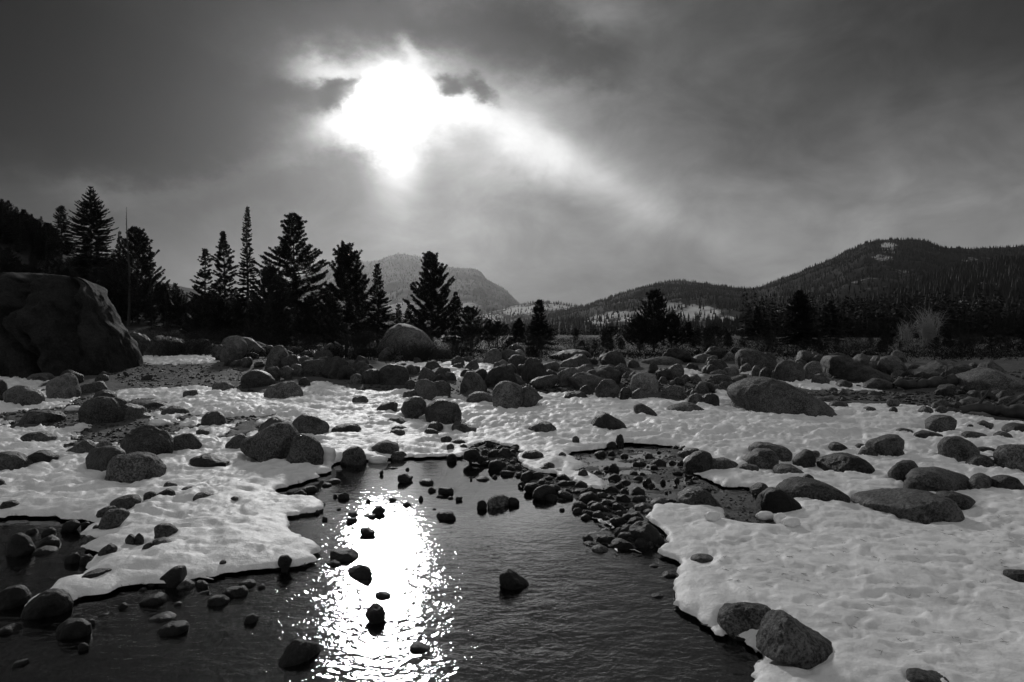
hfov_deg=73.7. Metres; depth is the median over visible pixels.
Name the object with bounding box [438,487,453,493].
stone
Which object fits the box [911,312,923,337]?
spruce tree
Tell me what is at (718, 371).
boulder
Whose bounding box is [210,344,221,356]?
boulder
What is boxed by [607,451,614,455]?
stone
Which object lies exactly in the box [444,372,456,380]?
boulder
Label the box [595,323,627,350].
pine tree
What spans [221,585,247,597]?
stone
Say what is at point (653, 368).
boulder
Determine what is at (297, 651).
stone
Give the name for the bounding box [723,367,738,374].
boulder
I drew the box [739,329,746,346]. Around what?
spruce tree
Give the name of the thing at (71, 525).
stone
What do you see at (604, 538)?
stone
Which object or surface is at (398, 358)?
boulder
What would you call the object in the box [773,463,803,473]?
stone
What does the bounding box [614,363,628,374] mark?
boulder
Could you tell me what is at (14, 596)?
stone
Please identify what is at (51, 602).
stone
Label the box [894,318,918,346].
bush
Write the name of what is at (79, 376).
boulder
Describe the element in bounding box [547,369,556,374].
boulder
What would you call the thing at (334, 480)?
stone
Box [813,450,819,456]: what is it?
stone
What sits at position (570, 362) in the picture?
boulder
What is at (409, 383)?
stone
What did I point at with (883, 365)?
boulder
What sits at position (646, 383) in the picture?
boulder
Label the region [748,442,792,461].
boulder
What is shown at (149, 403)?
boulder
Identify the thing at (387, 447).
boulder
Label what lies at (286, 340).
spruce tree
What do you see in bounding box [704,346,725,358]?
boulder
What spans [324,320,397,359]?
bush
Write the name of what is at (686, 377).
stone
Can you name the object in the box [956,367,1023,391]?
boulder
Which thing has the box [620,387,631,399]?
stone
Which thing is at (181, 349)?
bush
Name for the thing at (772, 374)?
stone
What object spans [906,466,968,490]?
boulder
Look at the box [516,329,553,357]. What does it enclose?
bush
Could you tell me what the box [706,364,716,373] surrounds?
stone
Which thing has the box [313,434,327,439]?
snow lump
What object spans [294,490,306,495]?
stone
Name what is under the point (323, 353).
boulder
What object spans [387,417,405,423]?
stone
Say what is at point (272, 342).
bush
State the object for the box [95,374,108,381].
stone
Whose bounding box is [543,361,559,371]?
boulder
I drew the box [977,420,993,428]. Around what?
stone
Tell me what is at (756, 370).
stone
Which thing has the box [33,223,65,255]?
pine tree
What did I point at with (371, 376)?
boulder
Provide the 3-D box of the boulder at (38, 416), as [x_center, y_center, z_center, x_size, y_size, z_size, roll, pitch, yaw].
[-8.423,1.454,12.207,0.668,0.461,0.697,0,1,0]
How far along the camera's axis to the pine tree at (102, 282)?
63.00 m
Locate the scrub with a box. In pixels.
[211,334,1023,363]
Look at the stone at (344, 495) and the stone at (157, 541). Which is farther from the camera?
the stone at (344, 495)
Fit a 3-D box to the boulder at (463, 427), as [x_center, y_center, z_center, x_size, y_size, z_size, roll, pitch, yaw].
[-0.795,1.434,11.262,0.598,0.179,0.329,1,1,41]
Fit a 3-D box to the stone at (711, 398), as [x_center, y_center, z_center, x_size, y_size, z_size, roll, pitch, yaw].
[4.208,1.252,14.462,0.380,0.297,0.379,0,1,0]
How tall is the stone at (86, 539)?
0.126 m
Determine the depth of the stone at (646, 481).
7.64 m
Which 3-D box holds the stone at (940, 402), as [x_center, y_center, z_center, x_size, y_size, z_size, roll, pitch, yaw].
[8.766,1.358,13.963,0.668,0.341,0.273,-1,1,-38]
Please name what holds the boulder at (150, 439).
on the ground
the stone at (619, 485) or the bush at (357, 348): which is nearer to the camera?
the stone at (619, 485)
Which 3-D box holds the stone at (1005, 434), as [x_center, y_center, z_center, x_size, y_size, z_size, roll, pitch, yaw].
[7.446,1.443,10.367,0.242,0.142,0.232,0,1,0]
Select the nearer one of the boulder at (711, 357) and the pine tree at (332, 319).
the boulder at (711, 357)
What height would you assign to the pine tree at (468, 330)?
1.504 m
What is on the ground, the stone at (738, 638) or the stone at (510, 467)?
the stone at (510, 467)
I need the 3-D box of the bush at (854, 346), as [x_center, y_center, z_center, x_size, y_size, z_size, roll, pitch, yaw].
[17.092,0.104,34.145,3.425,1.496,2.827,0,1,-33]
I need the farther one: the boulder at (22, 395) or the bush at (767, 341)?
the bush at (767, 341)
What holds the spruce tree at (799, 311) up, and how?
on the ground
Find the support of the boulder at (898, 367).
on the ground
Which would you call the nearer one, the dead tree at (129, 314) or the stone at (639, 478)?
the stone at (639, 478)
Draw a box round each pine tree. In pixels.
[0,247,23,272]
[4,200,17,217]
[13,209,33,240]
[20,264,30,272]
[26,214,35,240]
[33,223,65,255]
[36,254,67,275]
[51,230,64,258]
[86,273,98,282]
[98,277,111,301]
[105,225,169,323]
[165,281,171,295]
[165,283,186,326]
[172,298,197,338]
[187,248,221,302]
[200,231,245,313]
[228,298,251,335]
[237,302,266,341]
[244,266,297,344]
[245,213,344,344]
[308,288,344,344]
[311,241,381,357]
[329,315,343,342]
[402,251,460,339]
[454,305,491,340]
[456,323,484,355]
[481,319,496,344]
[484,320,509,346]
[499,341,511,350]
[505,337,516,344]
[518,327,525,342]
[572,328,578,339]
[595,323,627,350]
[619,339,626,349]
[622,314,659,350]
[634,288,680,351]
[652,313,688,347]
[690,336,700,346]
[696,322,729,343]
[724,335,732,346]
[874,341,885,352]
[879,338,890,352]
[928,337,942,346]
[971,330,1023,350]
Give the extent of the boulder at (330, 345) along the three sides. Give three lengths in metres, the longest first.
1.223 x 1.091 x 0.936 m
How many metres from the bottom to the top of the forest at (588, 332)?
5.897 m
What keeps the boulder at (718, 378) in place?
on the ground
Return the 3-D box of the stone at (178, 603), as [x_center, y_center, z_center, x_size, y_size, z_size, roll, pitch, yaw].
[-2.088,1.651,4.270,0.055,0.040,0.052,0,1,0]
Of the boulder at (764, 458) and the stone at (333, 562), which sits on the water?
the stone at (333, 562)
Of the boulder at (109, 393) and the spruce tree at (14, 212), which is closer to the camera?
the boulder at (109, 393)
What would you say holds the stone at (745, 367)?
on the snow
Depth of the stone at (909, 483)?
6.94 m
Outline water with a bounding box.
[0,431,773,681]
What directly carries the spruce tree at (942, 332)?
on the ground
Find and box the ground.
[0,333,1023,547]
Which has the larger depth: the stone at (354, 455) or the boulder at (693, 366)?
the boulder at (693, 366)
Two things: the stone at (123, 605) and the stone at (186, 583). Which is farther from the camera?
the stone at (186, 583)
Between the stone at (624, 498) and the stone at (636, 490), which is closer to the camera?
the stone at (624, 498)
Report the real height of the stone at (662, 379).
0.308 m
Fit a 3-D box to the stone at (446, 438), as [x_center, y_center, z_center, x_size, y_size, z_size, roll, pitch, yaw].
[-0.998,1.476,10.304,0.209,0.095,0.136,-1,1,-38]
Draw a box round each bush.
[128,321,233,356]
[131,324,185,338]
[181,334,221,354]
[231,321,308,345]
[270,326,335,352]
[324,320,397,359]
[370,312,444,341]
[383,336,469,362]
[430,326,492,356]
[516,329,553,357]
[560,330,627,354]
[686,327,762,353]
[739,330,786,351]
[814,332,896,356]
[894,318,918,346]
[906,302,946,348]
[929,331,1008,349]
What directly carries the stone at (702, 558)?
on the snow
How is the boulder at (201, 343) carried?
on the snow
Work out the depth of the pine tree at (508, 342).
36.10 m
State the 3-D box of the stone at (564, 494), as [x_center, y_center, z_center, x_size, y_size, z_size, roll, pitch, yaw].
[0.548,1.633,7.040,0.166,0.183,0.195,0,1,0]
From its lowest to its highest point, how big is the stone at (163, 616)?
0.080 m
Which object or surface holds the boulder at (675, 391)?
on the ground
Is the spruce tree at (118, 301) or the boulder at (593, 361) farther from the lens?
the spruce tree at (118, 301)
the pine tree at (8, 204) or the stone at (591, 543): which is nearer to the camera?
the stone at (591, 543)
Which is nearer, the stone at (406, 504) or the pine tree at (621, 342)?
the stone at (406, 504)
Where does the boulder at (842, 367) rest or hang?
on the ground
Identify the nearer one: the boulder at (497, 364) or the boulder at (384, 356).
the boulder at (497, 364)
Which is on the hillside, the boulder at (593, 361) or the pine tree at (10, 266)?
the pine tree at (10, 266)
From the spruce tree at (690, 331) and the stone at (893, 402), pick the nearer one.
the stone at (893, 402)
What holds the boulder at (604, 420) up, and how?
on the ground
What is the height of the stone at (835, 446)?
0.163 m
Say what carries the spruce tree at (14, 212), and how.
on the hillside
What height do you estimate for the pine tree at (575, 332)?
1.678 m
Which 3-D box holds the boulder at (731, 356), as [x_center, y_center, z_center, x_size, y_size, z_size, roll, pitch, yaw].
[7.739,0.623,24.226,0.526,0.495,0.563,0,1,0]
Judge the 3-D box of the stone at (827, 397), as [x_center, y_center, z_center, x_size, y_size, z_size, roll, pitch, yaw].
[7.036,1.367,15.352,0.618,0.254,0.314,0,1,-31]
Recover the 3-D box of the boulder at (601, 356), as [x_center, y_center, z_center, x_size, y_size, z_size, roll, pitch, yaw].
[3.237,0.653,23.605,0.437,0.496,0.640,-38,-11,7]
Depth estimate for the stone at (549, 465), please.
8.34 m
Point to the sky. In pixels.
(577, 152)
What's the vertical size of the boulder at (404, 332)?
2.464 m
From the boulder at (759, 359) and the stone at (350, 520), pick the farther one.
the boulder at (759, 359)
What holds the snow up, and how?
on the ground
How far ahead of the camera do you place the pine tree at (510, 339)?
44.92 m
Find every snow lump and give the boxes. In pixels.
[64,405,80,411]
[148,419,171,425]
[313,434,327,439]
[323,445,335,460]
[704,511,720,521]
[755,511,773,519]
[773,513,785,523]
[781,517,800,526]
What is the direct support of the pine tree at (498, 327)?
on the ground
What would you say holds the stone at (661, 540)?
in the water
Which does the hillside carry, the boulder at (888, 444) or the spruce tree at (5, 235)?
the spruce tree at (5, 235)
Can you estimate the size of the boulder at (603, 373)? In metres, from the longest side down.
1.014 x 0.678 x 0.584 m
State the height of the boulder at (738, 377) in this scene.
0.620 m
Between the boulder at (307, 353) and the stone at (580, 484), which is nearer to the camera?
the stone at (580, 484)
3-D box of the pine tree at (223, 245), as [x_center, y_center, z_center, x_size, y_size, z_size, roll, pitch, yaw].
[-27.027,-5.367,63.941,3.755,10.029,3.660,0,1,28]
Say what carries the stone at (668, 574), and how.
on the water
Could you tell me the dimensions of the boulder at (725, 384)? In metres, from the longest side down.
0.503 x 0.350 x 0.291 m
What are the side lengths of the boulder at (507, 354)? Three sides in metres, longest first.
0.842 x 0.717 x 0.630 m
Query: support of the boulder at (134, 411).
on the ground
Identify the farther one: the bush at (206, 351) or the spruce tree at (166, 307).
the spruce tree at (166, 307)
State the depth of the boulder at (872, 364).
20.73 m
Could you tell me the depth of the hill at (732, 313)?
1274.14 m
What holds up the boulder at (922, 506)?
on the ground
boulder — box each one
[0,451,32,470]
[3,385,44,410]
[19,409,65,424]
[20,431,57,441]
[27,373,54,380]
[28,450,58,462]
[46,373,80,401]
[60,370,83,382]
[78,396,127,424]
[80,381,107,393]
[85,445,125,471]
[93,390,116,397]
[104,452,166,483]
[120,425,173,454]
[124,403,154,420]
[128,400,167,407]
[129,332,149,354]
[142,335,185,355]
[161,405,189,414]
[186,339,209,353]
[189,453,229,466]
[201,411,225,425]
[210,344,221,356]
[212,381,233,390]
[215,347,221,359]
[219,336,246,361]
[221,337,266,356]
[223,355,234,365]
[230,359,241,366]
[240,357,252,367]
[240,369,275,387]
[240,421,298,461]
[247,352,258,358]
[254,361,264,367]
[258,415,292,431]
[261,345,272,353]
[264,345,288,369]
[264,381,302,398]
[281,354,300,367]
[286,346,305,354]
[286,433,323,464]
[291,363,302,376]
[292,413,329,434]
[299,350,313,357]
[299,355,309,363]
[301,359,326,376]
[313,350,332,359]
[318,356,329,360]
[321,356,348,378]
[322,341,344,357]
[331,423,361,431]
[337,365,358,379]
[347,360,354,366]
[351,361,369,371]
[353,355,368,364]
[358,367,370,373]
[363,369,379,383]
[371,440,399,453]
[377,323,436,356]
[378,347,394,360]
[379,364,408,384]
[394,355,404,361]
[401,396,426,418]
[403,389,418,397]
[406,364,417,374]
[413,357,421,362]
[414,379,437,400]
[418,367,435,380]
[424,360,440,369]
[425,399,461,424]
[433,374,447,381]
[434,381,450,397]
[435,367,450,374]
[437,348,452,358]
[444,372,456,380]
[451,356,464,365]
[451,422,475,432]
[452,363,463,367]
[460,369,474,376]
[460,371,486,392]
[465,356,473,361]
[465,360,478,369]
[466,391,491,402]
[476,368,486,379]
[483,348,502,363]
[485,364,517,387]
[492,381,522,408]
[493,362,501,367]
[501,349,522,361]
[504,344,523,351]
[507,364,516,373]
[508,354,527,369]
[514,373,524,384]
[515,349,525,355]
[517,364,522,374]
[521,357,547,381]
[522,386,542,406]
[528,420,555,431]
[530,375,558,389]
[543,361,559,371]
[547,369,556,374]
[549,349,591,359]
[556,367,578,385]
[560,358,577,367]
[564,391,587,398]
[571,354,592,366]
[571,372,602,389]
[576,366,591,371]
[582,364,594,368]
[587,358,597,364]
[587,369,611,378]
[591,412,626,429]
[595,379,619,397]
[599,353,606,362]
[599,366,621,383]
[601,350,625,365]
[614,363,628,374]
[622,371,631,377]
[628,370,637,381]
[630,372,658,393]
[633,403,656,415]
[640,356,683,364]
[648,363,658,372]
[655,368,671,379]
[661,385,686,399]
[662,348,691,361]
[666,402,703,411]
[669,364,683,379]
[674,377,684,385]
[686,363,698,369]
[691,353,710,362]
[695,382,709,392]
[698,381,714,392]
[701,364,718,373]
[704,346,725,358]
[704,355,717,365]
[706,374,731,383]
[707,359,727,369]
[710,369,727,374]
[710,382,721,389]
[719,381,732,387]
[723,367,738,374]
[724,352,734,360]
[727,376,836,416]
[730,347,740,352]
[731,374,746,382]
[735,348,776,370]
[740,357,746,365]
[742,448,778,469]
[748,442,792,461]
[765,352,776,361]
[774,360,804,381]
[776,476,849,502]
[795,350,814,362]
[796,359,806,365]
[804,361,821,379]
[809,354,822,361]
[811,373,829,383]
[816,452,874,473]
[820,355,895,382]
[829,352,851,358]
[835,380,852,387]
[850,488,964,524]
[852,353,868,364]
[863,378,893,389]
[865,434,904,455]
[867,361,879,370]
[870,355,882,360]
[877,358,905,373]
[880,355,907,372]
[890,365,903,373]
[891,350,906,361]
[891,370,905,376]
[906,360,973,378]
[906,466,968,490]
[908,364,919,369]
[913,430,942,437]
[925,415,956,431]
[937,436,979,461]
[940,367,959,376]
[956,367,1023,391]
[959,396,979,403]
[969,362,977,367]
[978,360,1006,373]
[991,390,1000,395]
[993,444,1023,471]
[997,396,1022,404]
[1001,422,1023,431]
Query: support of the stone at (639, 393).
on the ground
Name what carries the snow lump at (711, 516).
on the snow
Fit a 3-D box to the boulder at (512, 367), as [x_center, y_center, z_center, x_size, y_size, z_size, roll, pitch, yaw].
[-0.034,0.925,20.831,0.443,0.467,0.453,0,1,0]
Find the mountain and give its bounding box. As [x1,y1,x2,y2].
[298,254,519,323]
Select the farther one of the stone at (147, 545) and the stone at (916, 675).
the stone at (147, 545)
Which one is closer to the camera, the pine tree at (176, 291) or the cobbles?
the cobbles
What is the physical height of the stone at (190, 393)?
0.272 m
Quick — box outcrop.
[0,272,143,378]
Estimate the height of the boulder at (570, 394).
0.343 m
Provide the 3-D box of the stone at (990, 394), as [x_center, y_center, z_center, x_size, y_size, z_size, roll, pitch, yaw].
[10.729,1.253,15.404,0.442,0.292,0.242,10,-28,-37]
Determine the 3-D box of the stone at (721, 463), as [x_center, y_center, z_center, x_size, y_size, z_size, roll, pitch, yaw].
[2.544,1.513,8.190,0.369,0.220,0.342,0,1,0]
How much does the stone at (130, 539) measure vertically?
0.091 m
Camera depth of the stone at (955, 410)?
13.46 m
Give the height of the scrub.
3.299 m
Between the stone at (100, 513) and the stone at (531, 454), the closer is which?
the stone at (100, 513)
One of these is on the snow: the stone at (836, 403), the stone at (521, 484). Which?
the stone at (836, 403)
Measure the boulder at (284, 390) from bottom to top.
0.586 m
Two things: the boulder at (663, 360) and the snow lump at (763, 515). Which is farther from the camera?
the boulder at (663, 360)
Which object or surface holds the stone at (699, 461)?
on the ground
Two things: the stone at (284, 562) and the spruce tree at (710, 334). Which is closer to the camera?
the stone at (284, 562)
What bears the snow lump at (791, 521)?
on the snow
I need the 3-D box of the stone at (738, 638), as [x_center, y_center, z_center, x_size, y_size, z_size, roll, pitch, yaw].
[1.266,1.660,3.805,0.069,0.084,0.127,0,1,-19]
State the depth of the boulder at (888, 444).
8.97 m
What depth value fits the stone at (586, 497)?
6.81 m
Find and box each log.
[892,366,958,388]
[958,384,1023,418]
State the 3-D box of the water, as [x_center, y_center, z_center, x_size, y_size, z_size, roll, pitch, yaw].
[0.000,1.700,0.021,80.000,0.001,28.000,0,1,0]
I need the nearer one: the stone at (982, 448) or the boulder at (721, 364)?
the stone at (982, 448)
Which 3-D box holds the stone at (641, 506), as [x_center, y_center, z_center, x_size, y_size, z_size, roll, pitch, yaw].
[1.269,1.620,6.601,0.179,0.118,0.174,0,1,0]
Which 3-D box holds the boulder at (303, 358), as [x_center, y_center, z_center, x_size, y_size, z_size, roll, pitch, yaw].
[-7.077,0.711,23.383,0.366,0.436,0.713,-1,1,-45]
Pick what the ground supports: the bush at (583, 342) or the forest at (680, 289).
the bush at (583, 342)
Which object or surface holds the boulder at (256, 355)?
on the ground
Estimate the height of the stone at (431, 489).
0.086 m
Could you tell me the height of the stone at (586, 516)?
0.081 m
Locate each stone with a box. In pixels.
[0,379,7,400]
[0,479,5,484]
[0,500,19,508]
[0,585,31,609]
[0,623,22,634]
[5,533,35,556]
[11,659,29,667]
[21,588,73,619]
[25,528,38,534]
[31,545,57,554]
[37,534,60,547]
[41,527,56,535]
[56,618,91,639]
[60,519,80,532]
[64,552,80,563]
[66,439,95,452]
[78,642,88,650]
[79,554,92,564]
[80,535,94,544]
[81,522,89,528]
[81,568,111,578]
[88,619,95,625]
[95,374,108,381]
[96,440,112,446]
[96,506,116,517]
[98,508,129,529]
[98,543,117,555]
[110,494,140,509]
[118,602,127,608]
[125,534,134,544]
[135,533,143,544]
[139,592,168,605]
[141,374,152,379]
[142,542,152,549]
[143,491,156,500]
[149,611,175,622]
[152,537,171,545]
[154,523,177,538]
[157,488,175,495]
[157,565,186,587]
[157,620,189,636]
[163,481,176,486]
[173,433,201,450]
[174,601,182,605]
[176,579,195,588]
[183,390,197,396]
[193,491,213,500]
[195,580,208,588]
[196,429,209,434]
[207,595,229,605]
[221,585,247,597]
[225,434,246,448]
[239,579,255,586]
[243,613,258,623]
[266,366,280,380]
[278,555,291,572]
[278,639,320,666]
[280,366,293,379]
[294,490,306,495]
[298,377,310,385]
[302,486,317,492]
[322,482,331,486]
[326,478,340,482]
[326,560,339,565]
[330,548,358,561]
[338,492,348,499]
[340,446,366,464]
[346,518,356,522]
[348,511,357,515]
[348,565,371,578]
[349,373,363,383]
[352,395,367,402]
[360,527,375,535]
[363,514,375,518]
[365,603,385,623]
[368,455,387,463]
[372,506,385,514]
[375,591,390,598]
[377,401,397,411]
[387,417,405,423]
[390,428,404,435]
[391,425,406,429]
[391,451,406,459]
[398,473,412,482]
[402,502,410,505]
[404,379,414,388]
[410,641,431,651]
[419,479,433,484]
[424,428,437,433]
[428,421,442,430]
[428,487,435,491]
[436,511,455,519]
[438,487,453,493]
[441,435,451,441]
[447,443,453,449]
[447,453,456,461]
[451,439,464,443]
[463,449,479,464]
[476,476,489,480]
[477,500,486,508]
[479,500,485,509]
[487,495,508,507]
[488,460,505,469]
[499,568,528,589]
[507,465,515,470]
[509,497,518,505]
[518,481,524,487]
[520,470,533,480]
[522,450,543,458]
[524,482,541,492]
[532,484,555,499]
[537,479,546,484]
[543,462,554,467]
[556,474,569,480]
[557,480,568,486]
[557,490,573,499]
[572,436,578,442]
[572,501,586,509]
[572,507,582,512]
[574,480,587,487]
[575,488,585,493]
[578,469,587,475]
[578,491,598,503]
[579,385,592,394]
[580,514,591,519]
[582,534,592,540]
[583,541,597,545]
[590,502,603,511]
[591,544,607,551]
[592,470,601,474]
[592,511,604,518]
[594,450,606,455]
[596,534,614,542]
[601,500,608,506]
[604,486,618,492]
[606,441,616,449]
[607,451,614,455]
[608,463,619,471]
[608,473,620,480]
[609,538,633,549]
[612,503,624,510]
[615,482,624,488]
[616,434,623,446]
[616,494,629,502]
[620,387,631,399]
[620,479,630,483]
[620,488,628,493]
[622,514,631,519]
[627,360,639,367]
[629,521,660,544]
[631,388,647,398]
[631,486,644,495]
[631,495,645,502]
[631,511,643,519]
[633,476,642,480]
[634,502,652,510]
[642,479,651,484]
[643,509,651,513]
[650,459,665,465]
[650,497,667,503]
[652,593,663,597]
[658,376,667,383]
[658,537,664,543]
[662,570,676,577]
[675,486,720,506]
[677,448,698,457]
[681,374,690,381]
[684,450,712,474]
[688,393,701,403]
[690,374,701,381]
[690,553,712,562]
[702,393,719,405]
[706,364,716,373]
[711,457,737,468]
[717,602,770,638]
[736,634,745,641]
[739,363,750,372]
[739,463,758,470]
[750,482,767,494]
[751,365,760,376]
[756,487,801,512]
[756,609,832,669]
[759,367,770,377]
[770,370,775,378]
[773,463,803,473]
[792,449,815,467]
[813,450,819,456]
[817,396,832,399]
[828,400,848,406]
[828,442,847,450]
[838,389,847,394]
[858,446,877,455]
[863,406,875,410]
[868,390,880,394]
[886,399,899,406]
[887,460,917,481]
[889,407,897,411]
[895,428,912,432]
[897,448,904,455]
[903,478,936,491]
[906,668,948,681]
[917,406,933,412]
[931,399,949,408]
[935,387,954,396]
[935,406,946,412]
[936,491,975,509]
[937,384,955,390]
[946,407,960,412]
[950,401,963,408]
[959,385,970,391]
[961,431,986,437]
[965,454,993,466]
[967,390,980,396]
[968,473,991,489]
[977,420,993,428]
[977,446,994,451]
[981,390,994,399]
[991,475,1023,489]
[993,431,1012,437]
[994,390,1013,400]
[1003,569,1023,581]
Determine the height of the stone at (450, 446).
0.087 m
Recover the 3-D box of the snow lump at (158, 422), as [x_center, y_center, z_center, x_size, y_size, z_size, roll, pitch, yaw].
[-6.093,1.435,11.825,0.377,0.177,0.284,0,1,0]
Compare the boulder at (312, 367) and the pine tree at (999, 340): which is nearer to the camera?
the boulder at (312, 367)
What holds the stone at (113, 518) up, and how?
on the snow
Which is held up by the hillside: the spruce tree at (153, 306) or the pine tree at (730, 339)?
the spruce tree at (153, 306)
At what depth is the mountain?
3389.84 m
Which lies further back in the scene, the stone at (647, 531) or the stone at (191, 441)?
the stone at (191, 441)
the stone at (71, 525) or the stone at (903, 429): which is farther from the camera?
the stone at (903, 429)
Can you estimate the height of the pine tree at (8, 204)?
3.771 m
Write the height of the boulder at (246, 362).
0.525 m
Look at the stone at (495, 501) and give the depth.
6.66 m
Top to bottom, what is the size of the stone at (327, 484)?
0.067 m
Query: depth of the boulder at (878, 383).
17.08 m
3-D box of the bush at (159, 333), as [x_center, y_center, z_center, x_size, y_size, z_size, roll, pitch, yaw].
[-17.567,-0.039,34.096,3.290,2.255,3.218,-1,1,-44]
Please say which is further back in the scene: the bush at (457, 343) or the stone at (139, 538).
the bush at (457, 343)
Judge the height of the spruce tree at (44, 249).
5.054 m
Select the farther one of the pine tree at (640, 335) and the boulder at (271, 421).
the pine tree at (640, 335)
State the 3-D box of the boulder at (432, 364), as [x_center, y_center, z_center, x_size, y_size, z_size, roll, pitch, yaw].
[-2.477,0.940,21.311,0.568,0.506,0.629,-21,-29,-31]
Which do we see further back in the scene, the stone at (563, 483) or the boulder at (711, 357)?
the boulder at (711, 357)
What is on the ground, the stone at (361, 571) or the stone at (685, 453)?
the stone at (685, 453)
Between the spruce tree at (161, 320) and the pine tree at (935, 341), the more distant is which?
the spruce tree at (161, 320)
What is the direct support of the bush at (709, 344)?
on the ground
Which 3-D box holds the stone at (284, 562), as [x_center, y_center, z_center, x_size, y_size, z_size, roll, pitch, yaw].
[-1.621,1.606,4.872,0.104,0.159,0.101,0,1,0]
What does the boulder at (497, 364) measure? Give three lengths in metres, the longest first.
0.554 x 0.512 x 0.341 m
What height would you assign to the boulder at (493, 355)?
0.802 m
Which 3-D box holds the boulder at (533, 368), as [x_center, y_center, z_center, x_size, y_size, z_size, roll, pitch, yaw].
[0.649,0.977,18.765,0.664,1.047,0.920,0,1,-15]
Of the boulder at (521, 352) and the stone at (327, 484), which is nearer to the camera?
the stone at (327, 484)
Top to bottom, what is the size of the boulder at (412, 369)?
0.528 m
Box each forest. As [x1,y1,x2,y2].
[299,253,520,322]
[359,299,582,331]
[370,321,741,335]
[462,237,1023,332]
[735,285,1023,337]
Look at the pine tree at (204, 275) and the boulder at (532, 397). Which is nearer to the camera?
the boulder at (532, 397)
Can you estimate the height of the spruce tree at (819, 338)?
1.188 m
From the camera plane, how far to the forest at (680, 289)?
1370.22 m
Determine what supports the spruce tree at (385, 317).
on the ground
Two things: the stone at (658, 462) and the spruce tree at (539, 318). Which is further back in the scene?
the spruce tree at (539, 318)
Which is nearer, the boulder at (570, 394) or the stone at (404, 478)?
the stone at (404, 478)
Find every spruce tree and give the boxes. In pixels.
[0,205,19,244]
[11,209,16,228]
[30,219,41,248]
[35,222,55,262]
[46,227,59,258]
[52,205,82,255]
[62,186,118,278]
[62,256,74,275]
[107,231,126,306]
[110,282,127,320]
[120,290,144,322]
[142,292,159,321]
[144,279,160,328]
[156,287,170,323]
[160,289,172,329]
[173,290,189,330]
[229,206,260,325]
[273,331,293,346]
[282,308,295,345]
[362,263,396,344]
[392,303,403,325]
[402,306,412,323]
[440,292,467,343]
[512,318,525,343]
[522,299,557,344]
[678,322,702,342]
[705,333,713,349]
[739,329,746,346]
[744,306,771,340]
[776,290,829,346]
[812,333,826,351]
[817,300,843,340]
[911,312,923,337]
[938,318,947,337]
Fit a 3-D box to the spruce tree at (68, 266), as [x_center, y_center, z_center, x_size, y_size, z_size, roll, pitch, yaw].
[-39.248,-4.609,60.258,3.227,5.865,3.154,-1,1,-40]
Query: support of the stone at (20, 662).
in the water
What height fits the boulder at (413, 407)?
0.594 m
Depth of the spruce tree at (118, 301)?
62.06 m
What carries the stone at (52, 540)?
in the water
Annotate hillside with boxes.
[0,239,374,344]
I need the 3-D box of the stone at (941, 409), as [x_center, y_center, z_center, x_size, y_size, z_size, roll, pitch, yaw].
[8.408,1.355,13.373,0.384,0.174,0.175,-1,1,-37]
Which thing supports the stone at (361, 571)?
in the water
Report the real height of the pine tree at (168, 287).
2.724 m
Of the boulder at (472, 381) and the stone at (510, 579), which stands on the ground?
the boulder at (472, 381)
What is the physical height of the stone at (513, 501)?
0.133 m
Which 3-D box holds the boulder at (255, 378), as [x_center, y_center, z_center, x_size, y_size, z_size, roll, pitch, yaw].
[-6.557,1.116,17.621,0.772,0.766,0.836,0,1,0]
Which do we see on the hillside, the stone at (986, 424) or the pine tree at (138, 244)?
the pine tree at (138, 244)
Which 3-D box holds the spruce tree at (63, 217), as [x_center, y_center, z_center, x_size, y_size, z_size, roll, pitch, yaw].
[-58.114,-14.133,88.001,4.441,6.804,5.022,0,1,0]
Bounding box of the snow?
[0,349,1023,681]
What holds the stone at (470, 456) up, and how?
on the ground
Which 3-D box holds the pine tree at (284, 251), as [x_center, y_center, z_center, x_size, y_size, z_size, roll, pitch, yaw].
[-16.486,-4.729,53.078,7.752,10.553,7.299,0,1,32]
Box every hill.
[362,302,577,330]
[500,240,1023,333]
[893,264,1019,311]
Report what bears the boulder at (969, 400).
on the ground
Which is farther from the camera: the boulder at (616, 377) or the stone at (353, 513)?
the boulder at (616, 377)
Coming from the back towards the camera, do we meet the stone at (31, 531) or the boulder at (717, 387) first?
the boulder at (717, 387)
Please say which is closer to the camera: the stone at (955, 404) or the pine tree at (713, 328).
the stone at (955, 404)
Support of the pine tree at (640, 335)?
on the ground
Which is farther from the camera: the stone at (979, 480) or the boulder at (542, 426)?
the boulder at (542, 426)
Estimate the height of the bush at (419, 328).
2.357 m
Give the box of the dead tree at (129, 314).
[121,207,134,325]
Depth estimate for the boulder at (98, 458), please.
8.07 m
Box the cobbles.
[471,440,772,541]
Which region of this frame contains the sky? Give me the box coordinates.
[0,0,1023,305]

